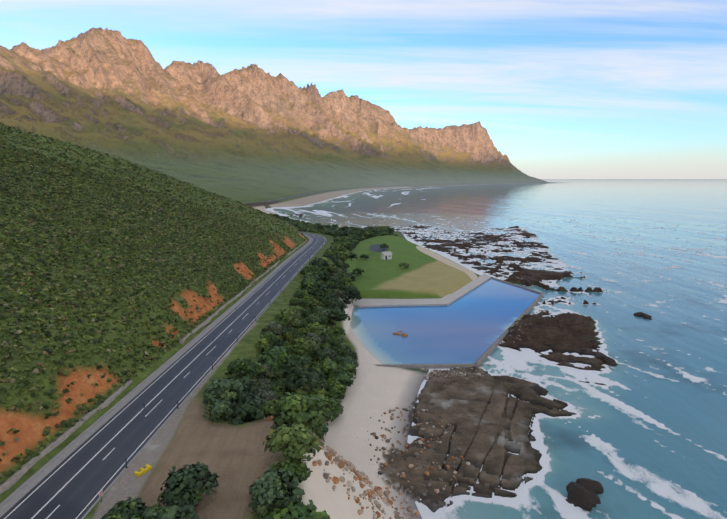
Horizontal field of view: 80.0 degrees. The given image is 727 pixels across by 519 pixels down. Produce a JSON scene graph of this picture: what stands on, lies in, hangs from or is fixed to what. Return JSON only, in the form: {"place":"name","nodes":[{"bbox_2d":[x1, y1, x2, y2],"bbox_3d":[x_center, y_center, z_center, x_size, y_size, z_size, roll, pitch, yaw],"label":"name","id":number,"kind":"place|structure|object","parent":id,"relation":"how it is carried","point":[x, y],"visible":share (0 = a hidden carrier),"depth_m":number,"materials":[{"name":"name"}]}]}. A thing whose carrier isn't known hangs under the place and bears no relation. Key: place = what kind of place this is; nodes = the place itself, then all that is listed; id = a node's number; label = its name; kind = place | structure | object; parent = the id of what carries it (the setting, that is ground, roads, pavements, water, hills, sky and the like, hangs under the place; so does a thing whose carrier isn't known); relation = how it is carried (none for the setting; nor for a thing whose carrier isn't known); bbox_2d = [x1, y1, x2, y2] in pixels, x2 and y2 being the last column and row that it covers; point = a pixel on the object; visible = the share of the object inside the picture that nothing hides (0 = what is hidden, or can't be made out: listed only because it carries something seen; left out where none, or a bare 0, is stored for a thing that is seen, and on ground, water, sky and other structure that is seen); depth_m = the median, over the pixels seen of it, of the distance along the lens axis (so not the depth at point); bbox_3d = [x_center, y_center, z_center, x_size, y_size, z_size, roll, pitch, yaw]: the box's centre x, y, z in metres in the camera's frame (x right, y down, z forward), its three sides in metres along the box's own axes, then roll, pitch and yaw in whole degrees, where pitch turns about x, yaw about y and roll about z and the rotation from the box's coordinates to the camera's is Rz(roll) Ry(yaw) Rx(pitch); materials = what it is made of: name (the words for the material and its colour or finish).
{"place":"outdoors","nodes":[
{"label":"outdoors","id":0,"kind":"place"},
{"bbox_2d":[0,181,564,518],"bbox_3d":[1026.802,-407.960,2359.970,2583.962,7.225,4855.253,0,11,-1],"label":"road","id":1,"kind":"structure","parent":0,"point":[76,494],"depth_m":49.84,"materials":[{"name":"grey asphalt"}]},
{"bbox_2d":[0,202,311,516],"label":"road gutter","id":2,"kind":"object","parent":1,"relation":"on","point":[24,490],"visible":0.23,"depth_m":50.46,"materials":[{"name":"concrete"}]},
{"bbox_2d":[4,191,321,518],"bbox_3d":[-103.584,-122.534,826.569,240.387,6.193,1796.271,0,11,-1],"label":"road line","id":3,"kind":"object","parent":1,"relation":"on","point":[125,408],"visible":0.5,"depth_m":49.94,"materials":[{"name":"paint"}]},
{"bbox_2d":[31,234,317,518],"bbox_3d":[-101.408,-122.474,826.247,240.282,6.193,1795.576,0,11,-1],"label":"road line","id":4,"kind":"object","parent":1,"relation":"on","point":[136,415],"visible":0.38,"depth_m":48.63,"materials":[{"name":"paint"}]},
{"bbox_2d":[46,235,318,518],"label":"road dashes","id":5,"kind":"object","parent":1,"relation":"on","point":[145,416],"visible":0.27,"depth_m":51.64,"materials":[{"name":"paint"}]},
{"bbox_2d":[75,194,324,518],"bbox_3d":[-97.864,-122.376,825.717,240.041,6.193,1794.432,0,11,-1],"label":"road line","id":6,"kind":"object","parent":1,"relation":"on","point":[168,414],"visible":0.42,"depth_m":49.12,"materials":[{"name":"paint"}]},
{"bbox_2d":[81,232,326,518],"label":"road kerb","id":7,"kind":"structure","parent":1,"relation":"on","point":[105,491],"depth_m":49.73,"materials":[{"name":"concrete"}]},
{"bbox_2d":[0,27,606,518],"bbox_3d":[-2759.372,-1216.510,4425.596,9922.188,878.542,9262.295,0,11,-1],"label":"terrain","id":8,"kind":"structure","parent":0,"point":[252,135],"depth_m":117.87,"materials":[{"name":"green plant"}]},
{"bbox_2d":[0,380,132,493],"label":"stone wall","id":9,"kind":"structure","parent":8,"relation":"on","point":[12,480],"depth_m":44.83,"materials":[{"name":"grey stone"}]},
{"bbox_2d":[134,464,151,476],"bbox_3d":[-21.007,20.110,41.296,0.687,0.330,1.380,6,12,28],"label":"yellow barrier","id":10,"kind":"object","parent":8,"relation":"on","point":[148,467],"depth_m":41.14,"materials":[{"name":"paint"}]},
{"bbox_2d":[0,141,293,482],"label":"hillside shrubs","id":11,"kind":"object","parent":8,"relation":"on","point":[76,204],"visible":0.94,"depth_m":87.01,"materials":[{"name":"green plant"}]},
{"bbox_2d":[0,235,309,507],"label":"road kerb","id":12,"kind":"structure","parent":8,"relation":"on","point":[10,496],"depth_m":51.26,"materials":[{"name":"concrete"}]},
{"bbox_2d":[0,122,318,248],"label":"shrubs","id":13,"kind":"object","parent":8,"relation":"on","point":[48,141],"visible":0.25,"depth_m":162.56,"materials":[{"name":"green plant"}]},
{"bbox_2d":[179,260,279,343],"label":"stone wall","id":14,"kind":"structure","parent":8,"relation":"on","point":[204,323],"depth_m":88.74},
{"bbox_2d":[101,257,361,518],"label":"trees","id":15,"kind":"object","parent":8,"relation":"on","point":[258,400],"visible":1,"depth_m":53.02,"materials":[{"name":"green plant"}]},
{"bbox_2d":[133,218,404,517],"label":"milkwood bush trunks","id":16,"kind":"object","parent":8,"relation":"on","point":[249,419],"visible":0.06,"depth_m":75.14,"materials":[{"name":"brown plant"}]},
{"bbox_2d":[264,414,318,438],"bbox_3d":[-8.768,21.919,54.522,6.389,8.684,10.272,0,11,-1],"label":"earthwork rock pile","id":17,"kind":"object","parent":8,"relation":"on","point":[270,417],"depth_m":50.46,"materials":[{"name":"brown stone"}]},
{"bbox_2d":[287,239,306,254],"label":"stone wall","id":18,"kind":"structure","parent":8,"relation":"on","point":[297,247],"depth_m":174.66,"materials":[{"name":"grey stone"}]},
{"bbox_2d":[270,213,396,241],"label":"trees","id":19,"kind":"object","parent":8,"relation":"on","point":[354,233],"visible":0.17,"depth_m":313.64,"materials":[{"name":"green plant"}]},
{"bbox_2d":[295,227,408,280],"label":"trees","id":20,"kind":"object","parent":8,"relation":"on","point":[339,243],"visible":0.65,"depth_m":181.22,"materials":[{"name":"green plant"}]},
{"bbox_2d":[312,436,418,518],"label":"beach rocks","id":21,"kind":"object","parent":8,"relation":"on","point":[344,463],"visible":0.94,"depth_m":48.88,"materials":[{"name":"brown stone"}]},
{"bbox_2d":[369,244,387,251],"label":"pond","id":22,"kind":"structure","parent":8,"relation":"on","point":[375,248],"depth_m":236.13,"materials":[{"name":"grey liquid"}]},
{"bbox_2d":[380,251,391,259],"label":"small building","id":23,"kind":"structure","parent":8,"relation":"on","point":[386,255],"depth_m":203.67,"materials":[{"name":"white paint"}]},
{"bbox_2d":[367,404,469,496],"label":"beach boulders","id":24,"kind":"object","parent":8,"relation":"on","point":[411,488],"visible":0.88,"depth_m":64.76,"materials":[{"name":"brown stone"}]},
{"bbox_2d":[353,273,490,307],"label":"pool deck","id":25,"kind":"structure","parent":8,"relation":"on","point":[447,300],"depth_m":142.68,"materials":[{"name":"concrete"}]},
{"bbox_2d":[374,363,475,368],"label":"pool wall","id":26,"kind":"structure","parent":8,"relation":"on","point":[431,366],"depth_m":93.87,"materials":[{"name":"concrete"}]},
{"bbox_2d":[420,366,488,379],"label":"rocks","id":27,"kind":"object","parent":8,"relation":"on","point":[430,375],"visible":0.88,"depth_m":90.09,"materials":[{"name":"stone"}]},
{"bbox_2d":[474,293,543,366],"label":"pool wall","id":28,"kind":"structure","parent":8,"relation":"on","point":[487,353],"depth_m":109.31,"materials":[{"name":"concrete"}]},
{"bbox_2d":[489,276,541,293],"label":"pool wall","id":29,"kind":"structure","parent":8,"relation":"on","point":[516,285],"depth_m":163.48,"materials":[{"name":"concrete"}]},
{"bbox_2d":[481,300,551,372],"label":"boulders","id":30,"kind":"object","parent":8,"relation":"on","point":[516,324],"visible":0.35,"depth_m":113.53,"materials":[{"name":"brown stone"}]},
{"bbox_2d":[0,0,726,178],"label":"sky","id":31,"kind":"structure","parent":0,"point":[563,89],"materials":[{"name":"blue"}]},
{"bbox_2d":[350,278,539,363],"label":"pool water","id":32,"kind":"structure","parent":0,"point":[473,325],"depth_m":120.04,"materials":[{"name":"blue liquid"}]},
{"bbox_2d":[393,331,407,336],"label":"rocks","id":33,"kind":"object","parent":32,"relation":"in","point":[402,334],"visible":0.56,"depth_m":112.66,"materials":[{"name":"brown stone"}]},
{"bbox_2d":[416,246,477,279],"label":"sand path","id":34,"kind":"structure","parent":0,"point":[471,274],"depth_m":197.38,"materials":[{"name":"beige sand"}]},
{"bbox_2d":[264,179,726,518],"bbox_3d":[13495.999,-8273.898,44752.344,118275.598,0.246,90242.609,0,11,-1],"label":"sea","id":35,"kind":"structure","parent":0,"point":[641,433],"depth_m":123.35,"materials":[{"name":"blue liquid"}]},
{"bbox_2d":[533,312,651,511],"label":"sea rocks","id":36,"kind":"object","parent":35,"relation":"in","point":[583,493],"visible":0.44,"depth_m":56.48,"materials":[{"name":"brown stone"}]}
]}

